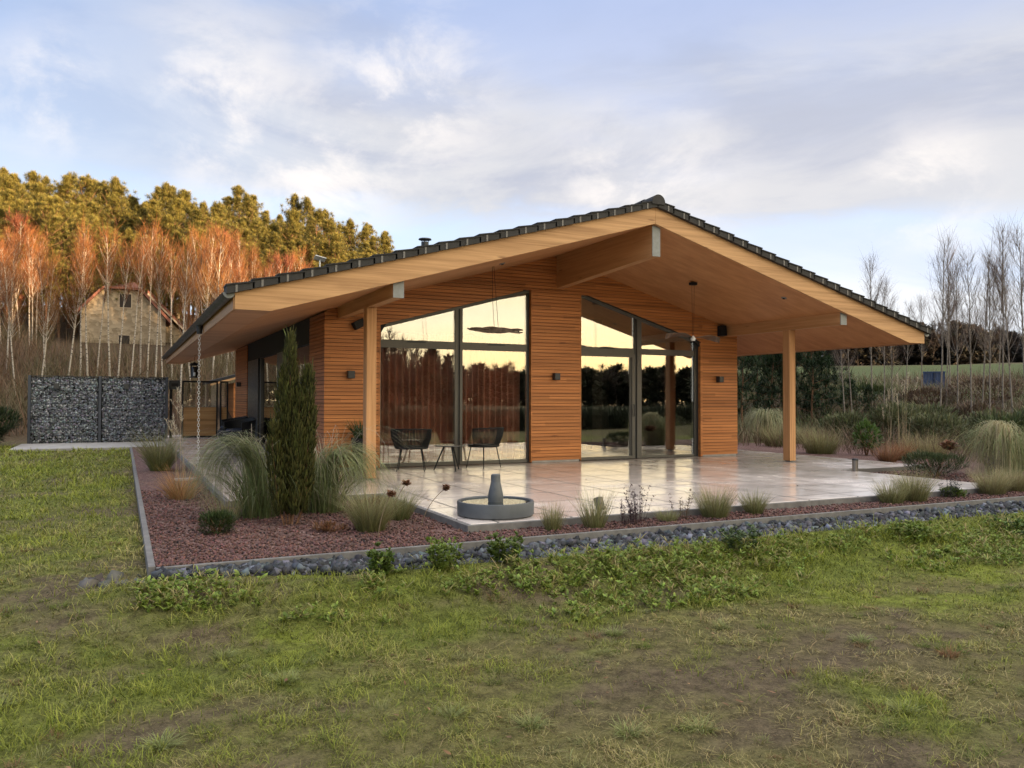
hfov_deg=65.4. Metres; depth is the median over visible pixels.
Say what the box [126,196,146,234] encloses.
pine tree
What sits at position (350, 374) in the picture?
wall lamp
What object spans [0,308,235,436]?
undergrowth
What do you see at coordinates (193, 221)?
pine tree
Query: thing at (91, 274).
birch tree
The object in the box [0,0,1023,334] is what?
sky
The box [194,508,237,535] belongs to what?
shrub
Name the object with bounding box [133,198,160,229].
pine tree
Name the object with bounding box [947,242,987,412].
bare birch
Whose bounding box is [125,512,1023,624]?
bank weeds
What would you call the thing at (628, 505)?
dry perennial
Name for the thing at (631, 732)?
grass tuft
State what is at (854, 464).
bollard light
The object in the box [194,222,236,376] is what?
birch tree
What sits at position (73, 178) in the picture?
pine tree
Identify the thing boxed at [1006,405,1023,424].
shrub
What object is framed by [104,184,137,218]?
pine tree
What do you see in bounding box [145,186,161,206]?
pine tree
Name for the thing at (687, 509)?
dry perennial
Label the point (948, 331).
bare birch
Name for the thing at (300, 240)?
pine tree
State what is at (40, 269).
birch tree
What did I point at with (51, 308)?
birch tree
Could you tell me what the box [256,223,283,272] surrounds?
pine tree
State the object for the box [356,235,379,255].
pine tree
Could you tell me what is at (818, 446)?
feather grass
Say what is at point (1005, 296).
bare birch
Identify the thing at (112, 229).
pine tree
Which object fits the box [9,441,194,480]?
path slab
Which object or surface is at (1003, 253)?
bare birch
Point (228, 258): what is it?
birch tree
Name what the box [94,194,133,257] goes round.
pine tree
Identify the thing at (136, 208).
pine tree
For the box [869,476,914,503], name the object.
feather grass
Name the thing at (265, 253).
pine tree
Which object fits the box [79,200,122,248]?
pine tree
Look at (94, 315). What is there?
stone house
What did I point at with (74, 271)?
pine tree
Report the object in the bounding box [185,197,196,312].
pine tree
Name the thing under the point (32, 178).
pine tree
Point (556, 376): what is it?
wall lamp
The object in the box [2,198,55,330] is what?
pine tree
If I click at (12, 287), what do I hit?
birch tree
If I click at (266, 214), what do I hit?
pine tree
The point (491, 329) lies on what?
driftwood pendant
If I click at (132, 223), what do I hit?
pine tree
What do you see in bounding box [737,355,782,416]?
young pine
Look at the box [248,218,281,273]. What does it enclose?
pine tree
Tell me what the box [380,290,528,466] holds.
picture window
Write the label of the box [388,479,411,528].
dried flower
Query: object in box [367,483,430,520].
feather grass
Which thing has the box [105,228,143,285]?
pine tree
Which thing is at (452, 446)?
side table
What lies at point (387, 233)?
pine tree
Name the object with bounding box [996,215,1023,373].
bare birch
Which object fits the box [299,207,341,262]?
pine tree
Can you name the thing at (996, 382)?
shrub
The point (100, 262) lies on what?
pine tree
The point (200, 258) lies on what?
birch tree
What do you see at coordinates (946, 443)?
dried flower
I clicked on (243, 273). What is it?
birch tree
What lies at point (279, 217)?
pine tree
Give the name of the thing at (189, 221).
pine tree
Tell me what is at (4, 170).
pine tree
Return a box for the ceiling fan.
[665,282,719,342]
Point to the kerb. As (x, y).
(151, 567)
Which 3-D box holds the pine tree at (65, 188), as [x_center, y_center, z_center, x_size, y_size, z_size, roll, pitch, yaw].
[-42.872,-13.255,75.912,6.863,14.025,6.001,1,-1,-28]
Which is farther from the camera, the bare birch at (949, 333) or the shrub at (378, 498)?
the bare birch at (949, 333)
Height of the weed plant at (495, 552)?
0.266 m
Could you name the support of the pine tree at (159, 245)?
on the ground at (630, 690)
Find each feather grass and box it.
[124,424,205,470]
[197,481,258,521]
[315,474,416,532]
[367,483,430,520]
[533,500,571,530]
[563,486,617,527]
[651,507,681,521]
[683,482,744,517]
[733,486,777,514]
[759,422,802,446]
[796,424,821,443]
[797,425,846,453]
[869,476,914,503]
[886,465,944,501]
[896,430,956,458]
[963,467,1019,494]
[986,462,1023,491]
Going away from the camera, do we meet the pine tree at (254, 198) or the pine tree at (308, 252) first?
the pine tree at (308, 252)
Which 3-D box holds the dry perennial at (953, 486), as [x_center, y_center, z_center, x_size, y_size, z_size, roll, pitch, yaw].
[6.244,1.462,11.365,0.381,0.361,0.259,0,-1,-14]
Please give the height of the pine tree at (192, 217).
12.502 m
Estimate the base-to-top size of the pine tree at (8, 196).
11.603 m
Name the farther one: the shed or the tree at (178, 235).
the tree at (178, 235)
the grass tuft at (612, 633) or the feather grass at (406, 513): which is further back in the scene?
the feather grass at (406, 513)
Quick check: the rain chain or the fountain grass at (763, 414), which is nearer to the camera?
the rain chain
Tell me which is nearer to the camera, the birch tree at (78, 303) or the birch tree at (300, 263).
the birch tree at (78, 303)
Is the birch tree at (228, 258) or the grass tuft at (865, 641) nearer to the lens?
the grass tuft at (865, 641)
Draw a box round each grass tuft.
[0,691,22,709]
[138,726,188,753]
[207,643,244,659]
[266,664,302,686]
[433,696,478,721]
[510,703,556,732]
[595,621,629,636]
[602,714,654,741]
[678,712,724,735]
[710,616,734,630]
[846,631,880,644]
[880,693,924,717]
[932,642,966,658]
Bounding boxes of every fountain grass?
[162,424,363,518]
[229,425,418,513]
[737,407,782,441]
[926,420,1023,476]
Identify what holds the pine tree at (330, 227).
on the ground at (630, 690)
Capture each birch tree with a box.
[0,221,25,337]
[0,228,31,371]
[0,235,19,304]
[0,243,9,343]
[0,248,32,393]
[5,231,23,341]
[10,218,45,349]
[20,227,48,345]
[20,244,67,374]
[23,249,67,376]
[27,228,54,339]
[51,224,101,376]
[60,210,100,375]
[62,232,101,375]
[85,218,125,375]
[91,240,118,372]
[115,237,141,377]
[122,239,151,377]
[127,222,158,376]
[135,213,167,377]
[138,221,182,376]
[140,247,171,376]
[158,238,184,377]
[168,232,204,404]
[172,268,201,391]
[181,243,205,317]
[182,220,207,312]
[186,228,209,317]
[187,234,212,319]
[191,215,223,363]
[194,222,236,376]
[209,241,237,359]
[214,234,247,374]
[216,222,252,283]
[234,262,251,282]
[242,242,267,280]
[243,250,261,278]
[255,261,265,277]
[261,259,274,276]
[266,245,283,275]
[266,252,285,275]
[286,253,296,272]
[290,244,309,271]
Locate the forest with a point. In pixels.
(933, 355)
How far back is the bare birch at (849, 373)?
30.28 m
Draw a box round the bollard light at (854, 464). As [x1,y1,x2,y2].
[852,458,857,470]
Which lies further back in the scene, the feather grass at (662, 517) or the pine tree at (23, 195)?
the pine tree at (23, 195)
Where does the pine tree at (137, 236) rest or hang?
on the ground at (630, 690)
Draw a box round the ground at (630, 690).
[0,306,1023,767]
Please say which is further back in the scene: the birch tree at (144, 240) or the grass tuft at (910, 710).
the birch tree at (144, 240)
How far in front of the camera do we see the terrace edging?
9.51 m
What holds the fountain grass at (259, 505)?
on the gravel bed
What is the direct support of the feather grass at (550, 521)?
on the gravel bed
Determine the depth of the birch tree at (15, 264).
50.51 m
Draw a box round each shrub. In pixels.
[0,406,22,442]
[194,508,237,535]
[310,519,349,531]
[362,496,391,505]
[797,369,857,401]
[817,408,868,438]
[834,381,905,410]
[849,417,884,454]
[852,400,925,440]
[883,400,960,431]
[889,385,963,411]
[901,448,971,476]
[907,410,972,446]
[934,399,1011,423]
[938,485,967,496]
[943,374,1023,405]
[963,407,1016,440]
[970,409,1023,443]
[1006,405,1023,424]
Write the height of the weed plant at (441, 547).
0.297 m
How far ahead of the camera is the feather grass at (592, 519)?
8.54 m
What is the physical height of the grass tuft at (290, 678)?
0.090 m
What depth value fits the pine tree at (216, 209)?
74.78 m
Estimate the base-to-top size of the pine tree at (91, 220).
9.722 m
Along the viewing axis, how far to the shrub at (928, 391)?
35.06 m
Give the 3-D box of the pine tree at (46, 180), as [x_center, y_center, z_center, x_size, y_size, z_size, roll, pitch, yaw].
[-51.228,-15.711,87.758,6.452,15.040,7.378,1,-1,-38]
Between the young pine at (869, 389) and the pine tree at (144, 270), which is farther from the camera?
the pine tree at (144, 270)
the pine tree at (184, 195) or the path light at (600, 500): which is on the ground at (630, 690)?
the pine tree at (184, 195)
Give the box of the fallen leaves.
[6,470,1018,767]
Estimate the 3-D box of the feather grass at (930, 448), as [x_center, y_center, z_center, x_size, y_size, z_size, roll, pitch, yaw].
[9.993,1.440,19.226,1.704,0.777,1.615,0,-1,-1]
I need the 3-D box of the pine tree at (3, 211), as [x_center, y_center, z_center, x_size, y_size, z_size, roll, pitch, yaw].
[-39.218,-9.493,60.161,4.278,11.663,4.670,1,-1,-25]
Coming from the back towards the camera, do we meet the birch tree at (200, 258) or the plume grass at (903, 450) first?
the birch tree at (200, 258)
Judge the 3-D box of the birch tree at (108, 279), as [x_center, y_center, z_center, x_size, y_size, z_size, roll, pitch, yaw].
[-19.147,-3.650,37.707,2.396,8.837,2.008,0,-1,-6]
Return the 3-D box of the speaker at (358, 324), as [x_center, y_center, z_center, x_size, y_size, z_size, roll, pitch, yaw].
[-2.851,-1.113,14.831,0.223,0.150,0.149,-30,12,-23]
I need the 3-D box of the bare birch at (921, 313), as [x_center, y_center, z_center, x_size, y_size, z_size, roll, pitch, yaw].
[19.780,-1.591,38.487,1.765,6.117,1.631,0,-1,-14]
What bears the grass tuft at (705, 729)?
on the ground at (630, 690)
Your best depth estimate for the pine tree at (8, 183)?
67.52 m
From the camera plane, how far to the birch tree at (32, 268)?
50.34 m
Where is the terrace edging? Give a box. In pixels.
[163,439,1006,532]
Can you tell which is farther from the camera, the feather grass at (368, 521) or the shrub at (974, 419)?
the shrub at (974, 419)
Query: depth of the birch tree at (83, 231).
37.85 m
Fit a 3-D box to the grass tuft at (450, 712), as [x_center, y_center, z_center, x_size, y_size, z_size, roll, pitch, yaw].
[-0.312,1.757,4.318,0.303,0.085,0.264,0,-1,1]
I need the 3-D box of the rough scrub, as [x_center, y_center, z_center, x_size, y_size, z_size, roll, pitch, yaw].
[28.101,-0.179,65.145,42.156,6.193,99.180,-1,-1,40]
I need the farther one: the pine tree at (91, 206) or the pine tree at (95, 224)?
the pine tree at (91, 206)
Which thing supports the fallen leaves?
on the ground at (630, 690)
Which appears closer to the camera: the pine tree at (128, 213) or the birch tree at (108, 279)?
the birch tree at (108, 279)
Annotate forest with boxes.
[737,317,1023,366]
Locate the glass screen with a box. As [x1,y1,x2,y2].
[181,381,228,437]
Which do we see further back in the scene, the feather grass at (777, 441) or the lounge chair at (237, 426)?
the feather grass at (777, 441)
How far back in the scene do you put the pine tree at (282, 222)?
87.84 m
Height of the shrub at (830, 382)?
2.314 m
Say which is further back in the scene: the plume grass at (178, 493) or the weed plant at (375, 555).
the plume grass at (178, 493)
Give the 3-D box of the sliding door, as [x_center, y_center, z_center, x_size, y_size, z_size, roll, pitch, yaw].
[2.084,0.486,17.364,1.408,2.302,0.120,1,-1,-26]
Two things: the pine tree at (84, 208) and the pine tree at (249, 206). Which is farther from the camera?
the pine tree at (249, 206)
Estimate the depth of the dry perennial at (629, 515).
8.78 m
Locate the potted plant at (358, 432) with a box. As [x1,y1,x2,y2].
[343,420,378,470]
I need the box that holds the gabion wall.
[27,375,167,443]
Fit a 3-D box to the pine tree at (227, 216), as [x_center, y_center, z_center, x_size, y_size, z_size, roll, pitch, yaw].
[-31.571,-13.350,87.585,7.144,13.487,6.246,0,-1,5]
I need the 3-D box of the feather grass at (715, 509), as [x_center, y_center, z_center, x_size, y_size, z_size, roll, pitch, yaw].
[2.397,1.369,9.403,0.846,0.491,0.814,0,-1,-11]
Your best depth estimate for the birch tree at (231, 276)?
48.78 m
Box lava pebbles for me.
[141,469,1023,566]
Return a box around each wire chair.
[390,429,431,471]
[466,427,503,468]
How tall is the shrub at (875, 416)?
1.552 m
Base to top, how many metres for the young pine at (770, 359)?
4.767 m
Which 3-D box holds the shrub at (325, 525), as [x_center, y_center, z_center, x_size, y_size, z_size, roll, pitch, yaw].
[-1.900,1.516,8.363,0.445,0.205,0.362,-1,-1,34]
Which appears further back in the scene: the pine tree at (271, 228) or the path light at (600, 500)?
the pine tree at (271, 228)
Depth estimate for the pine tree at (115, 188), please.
80.44 m
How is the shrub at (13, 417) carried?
on the ground at (630, 690)
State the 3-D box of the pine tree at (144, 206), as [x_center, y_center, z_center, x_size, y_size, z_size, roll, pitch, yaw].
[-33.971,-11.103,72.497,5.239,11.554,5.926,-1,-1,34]
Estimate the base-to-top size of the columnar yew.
2.254 m
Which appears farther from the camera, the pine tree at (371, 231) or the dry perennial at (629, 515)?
the pine tree at (371, 231)
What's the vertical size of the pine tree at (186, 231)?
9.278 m
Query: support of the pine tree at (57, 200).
on the ground at (630, 690)
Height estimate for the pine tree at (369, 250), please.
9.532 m
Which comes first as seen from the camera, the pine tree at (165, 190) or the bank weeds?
the bank weeds
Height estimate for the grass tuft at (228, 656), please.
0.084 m
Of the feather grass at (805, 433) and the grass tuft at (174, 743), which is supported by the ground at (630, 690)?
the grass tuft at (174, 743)
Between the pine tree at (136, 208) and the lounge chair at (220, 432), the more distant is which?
the pine tree at (136, 208)
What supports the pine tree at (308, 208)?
on the ground at (630, 690)
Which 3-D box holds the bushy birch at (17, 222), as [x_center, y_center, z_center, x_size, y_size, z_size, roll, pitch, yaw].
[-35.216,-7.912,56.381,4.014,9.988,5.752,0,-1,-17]
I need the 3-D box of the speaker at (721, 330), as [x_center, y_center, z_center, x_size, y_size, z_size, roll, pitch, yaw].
[4.901,-1.238,18.607,0.170,0.253,0.169,1,-1,-26]
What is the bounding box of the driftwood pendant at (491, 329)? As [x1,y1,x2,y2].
[467,266,522,333]
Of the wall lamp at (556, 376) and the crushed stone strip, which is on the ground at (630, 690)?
the crushed stone strip
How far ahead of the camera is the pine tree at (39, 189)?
75.58 m
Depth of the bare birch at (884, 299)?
34.74 m
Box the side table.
[433,444,464,471]
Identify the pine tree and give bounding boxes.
[0,166,9,182]
[0,174,28,316]
[0,187,25,322]
[0,191,14,229]
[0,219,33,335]
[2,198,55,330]
[6,172,29,194]
[8,192,83,334]
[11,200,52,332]
[15,182,34,318]
[18,213,58,331]
[22,170,54,194]
[22,195,96,336]
[30,182,50,199]
[40,175,56,195]
[47,172,82,314]
[48,191,62,314]
[49,201,81,327]
[50,211,97,334]
[50,220,101,332]
[54,217,121,320]
[55,215,117,304]
[57,171,83,307]
[60,210,64,321]
[62,202,92,322]
[63,173,123,253]
[77,230,135,302]
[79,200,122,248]
[85,178,115,227]
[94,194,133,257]
[94,226,128,284]
[96,176,133,229]
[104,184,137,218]
[105,210,135,265]
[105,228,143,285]
[113,202,156,290]
[114,235,137,282]
[116,218,139,284]
[118,233,153,282]
[122,204,141,232]
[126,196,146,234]
[129,235,165,297]
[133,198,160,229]
[137,204,174,303]
[141,234,180,308]
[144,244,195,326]
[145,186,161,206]
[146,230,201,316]
[147,214,179,305]
[150,181,182,241]
[155,185,180,307]
[159,197,191,273]
[166,188,194,318]
[169,228,194,327]
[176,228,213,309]
[177,217,214,310]
[178,201,233,315]
[178,219,199,233]
[181,206,197,320]
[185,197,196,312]
[199,200,234,276]
[204,216,230,266]
[219,202,237,233]
[221,195,240,222]
[222,184,251,234]
[223,191,267,234]
[231,227,274,280]
[234,220,262,269]
[237,216,255,252]
[245,193,266,221]
[246,224,272,272]
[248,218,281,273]
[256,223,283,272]
[256,249,278,276]
[261,208,275,226]
[261,232,287,271]
[272,214,288,229]
[273,245,289,272]
[275,208,311,262]
[279,217,305,241]
[280,193,305,262]
[284,247,308,268]
[285,224,313,266]
[296,242,316,269]
[298,195,324,239]
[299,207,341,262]
[300,220,313,242]
[308,217,356,265]
[309,261,318,267]
[311,240,336,266]
[317,207,339,242]
[318,232,348,265]
[329,258,338,262]
[336,223,355,248]
[339,218,363,261]
[344,250,360,261]
[348,225,377,253]
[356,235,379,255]
[356,247,381,257]
[357,222,378,248]
[360,242,375,256]
[363,252,370,257]
[372,231,392,253]
[377,230,395,250]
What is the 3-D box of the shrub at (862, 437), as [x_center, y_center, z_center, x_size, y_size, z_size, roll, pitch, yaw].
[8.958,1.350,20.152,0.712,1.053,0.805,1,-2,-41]
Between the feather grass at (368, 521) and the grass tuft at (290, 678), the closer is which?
the grass tuft at (290, 678)
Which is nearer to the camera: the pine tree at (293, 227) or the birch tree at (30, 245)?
the birch tree at (30, 245)
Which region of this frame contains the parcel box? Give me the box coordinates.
[169,380,179,437]
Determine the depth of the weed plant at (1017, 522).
9.66 m
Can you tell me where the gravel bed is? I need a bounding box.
[132,441,1023,566]
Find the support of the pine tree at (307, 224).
on the ground at (630, 690)
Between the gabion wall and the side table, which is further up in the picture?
the gabion wall
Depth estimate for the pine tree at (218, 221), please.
69.43 m
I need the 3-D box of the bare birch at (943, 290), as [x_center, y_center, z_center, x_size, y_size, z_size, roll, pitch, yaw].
[16.227,-2.192,30.172,2.289,8.269,2.095,1,-1,-34]
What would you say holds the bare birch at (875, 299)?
on the ground at (630, 690)
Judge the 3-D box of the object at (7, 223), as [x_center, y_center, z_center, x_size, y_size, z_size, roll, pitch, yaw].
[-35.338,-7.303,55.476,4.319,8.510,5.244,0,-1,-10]
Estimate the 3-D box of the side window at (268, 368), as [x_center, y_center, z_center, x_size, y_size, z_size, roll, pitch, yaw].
[-5.863,0.468,19.778,0.090,2.420,8.780,1,-1,-26]
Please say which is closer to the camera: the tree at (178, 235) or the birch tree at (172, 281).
the birch tree at (172, 281)
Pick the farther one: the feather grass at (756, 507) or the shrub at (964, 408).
the shrub at (964, 408)
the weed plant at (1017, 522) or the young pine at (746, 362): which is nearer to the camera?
the weed plant at (1017, 522)
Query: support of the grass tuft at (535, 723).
on the ground at (630, 690)
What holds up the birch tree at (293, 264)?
on the ground at (630, 690)
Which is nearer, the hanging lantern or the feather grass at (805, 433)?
the hanging lantern
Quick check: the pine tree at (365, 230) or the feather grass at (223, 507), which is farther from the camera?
the pine tree at (365, 230)
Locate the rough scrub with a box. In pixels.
[736,365,1023,462]
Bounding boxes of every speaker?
[351,318,363,329]
[717,325,726,336]
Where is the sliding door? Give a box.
[581,353,634,459]
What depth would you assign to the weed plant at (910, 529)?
9.03 m
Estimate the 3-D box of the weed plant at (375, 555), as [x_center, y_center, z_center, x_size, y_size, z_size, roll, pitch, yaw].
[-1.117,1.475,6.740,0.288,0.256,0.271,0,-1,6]
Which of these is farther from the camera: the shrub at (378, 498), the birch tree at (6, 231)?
the birch tree at (6, 231)
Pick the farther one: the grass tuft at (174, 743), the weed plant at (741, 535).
the weed plant at (741, 535)
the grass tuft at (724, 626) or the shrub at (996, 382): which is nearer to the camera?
the grass tuft at (724, 626)
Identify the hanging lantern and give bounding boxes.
[189,357,199,377]
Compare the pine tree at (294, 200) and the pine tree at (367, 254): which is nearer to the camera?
the pine tree at (367, 254)
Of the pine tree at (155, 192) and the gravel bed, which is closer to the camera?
the gravel bed
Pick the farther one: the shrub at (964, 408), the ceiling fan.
the shrub at (964, 408)
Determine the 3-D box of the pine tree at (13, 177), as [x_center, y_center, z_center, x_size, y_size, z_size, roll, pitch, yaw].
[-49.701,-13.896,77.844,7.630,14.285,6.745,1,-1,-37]
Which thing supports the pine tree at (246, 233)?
on the ground at (630, 690)
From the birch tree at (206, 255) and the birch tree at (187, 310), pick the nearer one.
the birch tree at (187, 310)
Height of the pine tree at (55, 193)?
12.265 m
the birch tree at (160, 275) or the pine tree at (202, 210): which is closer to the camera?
the birch tree at (160, 275)
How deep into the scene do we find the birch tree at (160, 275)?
37.47 m
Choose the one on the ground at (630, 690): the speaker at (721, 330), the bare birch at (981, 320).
the bare birch at (981, 320)
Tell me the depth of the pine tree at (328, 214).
101.95 m
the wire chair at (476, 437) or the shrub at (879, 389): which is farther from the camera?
the shrub at (879, 389)
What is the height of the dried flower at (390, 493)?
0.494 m
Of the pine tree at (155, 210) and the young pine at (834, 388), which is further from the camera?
the pine tree at (155, 210)
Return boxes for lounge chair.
[217,416,247,439]
[222,418,255,448]
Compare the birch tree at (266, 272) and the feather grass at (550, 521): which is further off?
the birch tree at (266, 272)
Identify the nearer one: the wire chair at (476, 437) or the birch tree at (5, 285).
the wire chair at (476, 437)
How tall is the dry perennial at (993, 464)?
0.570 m
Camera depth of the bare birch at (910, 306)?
43.86 m
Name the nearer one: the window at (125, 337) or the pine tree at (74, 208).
the window at (125, 337)
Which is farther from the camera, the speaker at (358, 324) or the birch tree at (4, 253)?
the birch tree at (4, 253)
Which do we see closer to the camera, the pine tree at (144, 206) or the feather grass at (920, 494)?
the feather grass at (920, 494)
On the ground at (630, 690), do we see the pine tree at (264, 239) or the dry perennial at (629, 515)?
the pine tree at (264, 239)
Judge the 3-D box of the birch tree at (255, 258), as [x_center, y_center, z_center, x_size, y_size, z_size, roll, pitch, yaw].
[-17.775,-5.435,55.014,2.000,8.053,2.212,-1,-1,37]
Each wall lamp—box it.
[347,371,354,377]
[553,373,559,379]
[716,376,723,381]
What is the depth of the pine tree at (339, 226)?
99.57 m
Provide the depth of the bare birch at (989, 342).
25.18 m
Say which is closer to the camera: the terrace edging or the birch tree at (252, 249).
the terrace edging
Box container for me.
[923,371,945,388]
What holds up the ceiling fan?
hanging from the house at (596, 306)
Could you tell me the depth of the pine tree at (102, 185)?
82.36 m
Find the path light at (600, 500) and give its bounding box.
[595,497,604,514]
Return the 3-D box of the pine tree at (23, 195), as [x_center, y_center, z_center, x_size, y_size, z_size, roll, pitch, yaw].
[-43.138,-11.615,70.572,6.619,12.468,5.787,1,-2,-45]
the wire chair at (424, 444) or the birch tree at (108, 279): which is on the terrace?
the wire chair at (424, 444)
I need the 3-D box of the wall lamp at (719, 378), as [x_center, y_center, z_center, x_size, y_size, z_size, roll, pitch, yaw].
[4.845,-0.108,18.579,0.125,0.138,0.131,1,-1,-26]
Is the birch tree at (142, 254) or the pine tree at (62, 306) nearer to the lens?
the birch tree at (142, 254)
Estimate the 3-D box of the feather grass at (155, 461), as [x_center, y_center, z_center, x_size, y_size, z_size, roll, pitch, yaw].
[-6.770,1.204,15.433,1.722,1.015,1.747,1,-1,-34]
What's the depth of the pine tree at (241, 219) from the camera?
77.88 m
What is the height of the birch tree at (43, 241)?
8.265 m
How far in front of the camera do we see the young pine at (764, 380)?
38.40 m
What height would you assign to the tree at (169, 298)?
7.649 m
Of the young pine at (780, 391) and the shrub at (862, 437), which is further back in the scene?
the young pine at (780, 391)
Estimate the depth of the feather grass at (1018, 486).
12.10 m
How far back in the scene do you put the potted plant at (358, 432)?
14.41 m
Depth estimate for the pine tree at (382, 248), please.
82.09 m
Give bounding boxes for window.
[118,334,130,343]
[119,293,131,308]
[258,344,309,448]
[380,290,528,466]
[581,295,697,457]
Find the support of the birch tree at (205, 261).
on the ground at (630, 690)
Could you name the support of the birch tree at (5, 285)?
on the ground at (630, 690)
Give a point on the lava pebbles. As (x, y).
(160, 560)
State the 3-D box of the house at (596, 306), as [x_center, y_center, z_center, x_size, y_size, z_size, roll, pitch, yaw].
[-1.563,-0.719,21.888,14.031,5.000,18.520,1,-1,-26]
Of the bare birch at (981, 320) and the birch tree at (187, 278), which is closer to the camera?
the bare birch at (981, 320)
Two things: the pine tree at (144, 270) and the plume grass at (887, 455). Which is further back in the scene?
the pine tree at (144, 270)
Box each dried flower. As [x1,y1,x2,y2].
[378,489,396,536]
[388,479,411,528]
[421,484,449,525]
[938,439,958,472]
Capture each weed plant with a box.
[364,541,395,574]
[423,535,463,569]
[485,531,524,562]
[717,523,761,551]
[893,519,932,540]
[987,513,1023,534]
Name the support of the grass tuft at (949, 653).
on the ground at (630, 690)
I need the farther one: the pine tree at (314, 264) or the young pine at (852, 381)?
the pine tree at (314, 264)
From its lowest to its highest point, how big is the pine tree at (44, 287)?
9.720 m
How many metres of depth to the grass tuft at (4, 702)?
4.41 m
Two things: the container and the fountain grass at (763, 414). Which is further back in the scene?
the container
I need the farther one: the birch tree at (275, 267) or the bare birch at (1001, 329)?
the birch tree at (275, 267)
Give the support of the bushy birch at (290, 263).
on the ground at (630, 690)
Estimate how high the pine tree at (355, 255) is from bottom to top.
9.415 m
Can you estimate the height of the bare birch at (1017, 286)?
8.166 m
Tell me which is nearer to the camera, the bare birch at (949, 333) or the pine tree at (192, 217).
the bare birch at (949, 333)
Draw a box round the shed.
[202,374,235,417]
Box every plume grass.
[148,388,214,499]
[869,388,911,462]
[882,373,920,459]
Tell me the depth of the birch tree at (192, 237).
54.13 m
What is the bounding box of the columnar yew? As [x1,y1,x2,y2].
[260,324,320,524]
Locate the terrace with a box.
[165,435,975,524]
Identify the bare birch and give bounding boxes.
[829,349,856,411]
[837,348,861,412]
[859,247,889,410]
[876,274,901,404]
[878,346,905,403]
[899,300,919,389]
[909,294,936,401]
[918,225,979,405]
[925,236,962,406]
[935,277,962,392]
[936,248,976,403]
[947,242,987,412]
[961,235,1011,414]
[961,243,1009,403]
[972,210,1022,410]
[979,242,1023,412]
[982,272,1017,399]
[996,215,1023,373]
[1012,248,1023,307]
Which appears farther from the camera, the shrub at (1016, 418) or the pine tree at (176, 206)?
the pine tree at (176, 206)
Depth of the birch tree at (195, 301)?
51.13 m
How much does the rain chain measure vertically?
2.469 m
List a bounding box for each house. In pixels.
[75,282,185,344]
[162,194,931,479]
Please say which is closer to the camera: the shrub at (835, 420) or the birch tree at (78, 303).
the shrub at (835, 420)
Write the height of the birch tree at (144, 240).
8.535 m
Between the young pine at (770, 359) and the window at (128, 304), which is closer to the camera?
the young pine at (770, 359)
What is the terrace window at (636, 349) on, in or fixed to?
in the house at (596, 306)
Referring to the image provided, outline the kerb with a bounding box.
[130,447,1023,576]
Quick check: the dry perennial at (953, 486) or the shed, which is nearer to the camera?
the dry perennial at (953, 486)
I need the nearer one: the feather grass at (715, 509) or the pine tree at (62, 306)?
the feather grass at (715, 509)
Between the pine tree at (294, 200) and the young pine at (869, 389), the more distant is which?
the pine tree at (294, 200)
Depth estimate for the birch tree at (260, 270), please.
55.39 m
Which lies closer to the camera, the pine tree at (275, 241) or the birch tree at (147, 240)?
the birch tree at (147, 240)
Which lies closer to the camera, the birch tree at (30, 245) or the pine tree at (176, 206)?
the birch tree at (30, 245)
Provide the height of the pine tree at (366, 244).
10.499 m
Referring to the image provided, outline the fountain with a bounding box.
[457,474,533,519]
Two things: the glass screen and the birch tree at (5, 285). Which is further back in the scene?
the birch tree at (5, 285)
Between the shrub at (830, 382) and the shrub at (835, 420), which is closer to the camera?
the shrub at (835, 420)
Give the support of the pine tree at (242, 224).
on the ground at (630, 690)
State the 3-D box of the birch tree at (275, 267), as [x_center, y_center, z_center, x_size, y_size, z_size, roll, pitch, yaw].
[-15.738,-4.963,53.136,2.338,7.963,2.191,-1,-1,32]
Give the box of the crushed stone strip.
[77,500,1023,588]
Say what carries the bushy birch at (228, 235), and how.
on the ground at (630, 690)
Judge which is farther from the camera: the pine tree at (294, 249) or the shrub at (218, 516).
the pine tree at (294, 249)
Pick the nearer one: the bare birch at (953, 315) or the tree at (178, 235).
the bare birch at (953, 315)
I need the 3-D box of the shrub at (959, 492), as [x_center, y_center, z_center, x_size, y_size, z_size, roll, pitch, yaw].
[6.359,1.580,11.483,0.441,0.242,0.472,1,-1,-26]
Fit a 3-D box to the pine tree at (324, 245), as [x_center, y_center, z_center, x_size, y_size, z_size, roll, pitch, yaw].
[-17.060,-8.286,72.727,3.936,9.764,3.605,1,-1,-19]
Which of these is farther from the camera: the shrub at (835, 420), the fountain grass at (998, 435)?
the shrub at (835, 420)
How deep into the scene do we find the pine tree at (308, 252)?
74.65 m
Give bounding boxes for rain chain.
[197,334,200,464]
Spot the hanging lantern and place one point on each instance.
(194, 372)
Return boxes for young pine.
[736,355,780,427]
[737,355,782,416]
[739,353,806,419]
[754,352,829,411]
[766,350,846,420]
[769,351,854,425]
[803,353,844,419]
[834,377,868,412]
[855,384,880,416]
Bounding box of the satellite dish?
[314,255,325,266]
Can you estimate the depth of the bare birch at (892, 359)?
27.53 m
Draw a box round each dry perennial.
[619,499,640,524]
[624,484,651,523]
[669,489,693,517]
[939,475,961,497]
[985,450,1000,476]
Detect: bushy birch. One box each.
[0,206,43,328]
[201,223,247,359]
[235,248,296,280]
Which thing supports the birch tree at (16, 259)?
on the ground at (630, 690)
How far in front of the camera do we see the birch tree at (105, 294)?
38.60 m

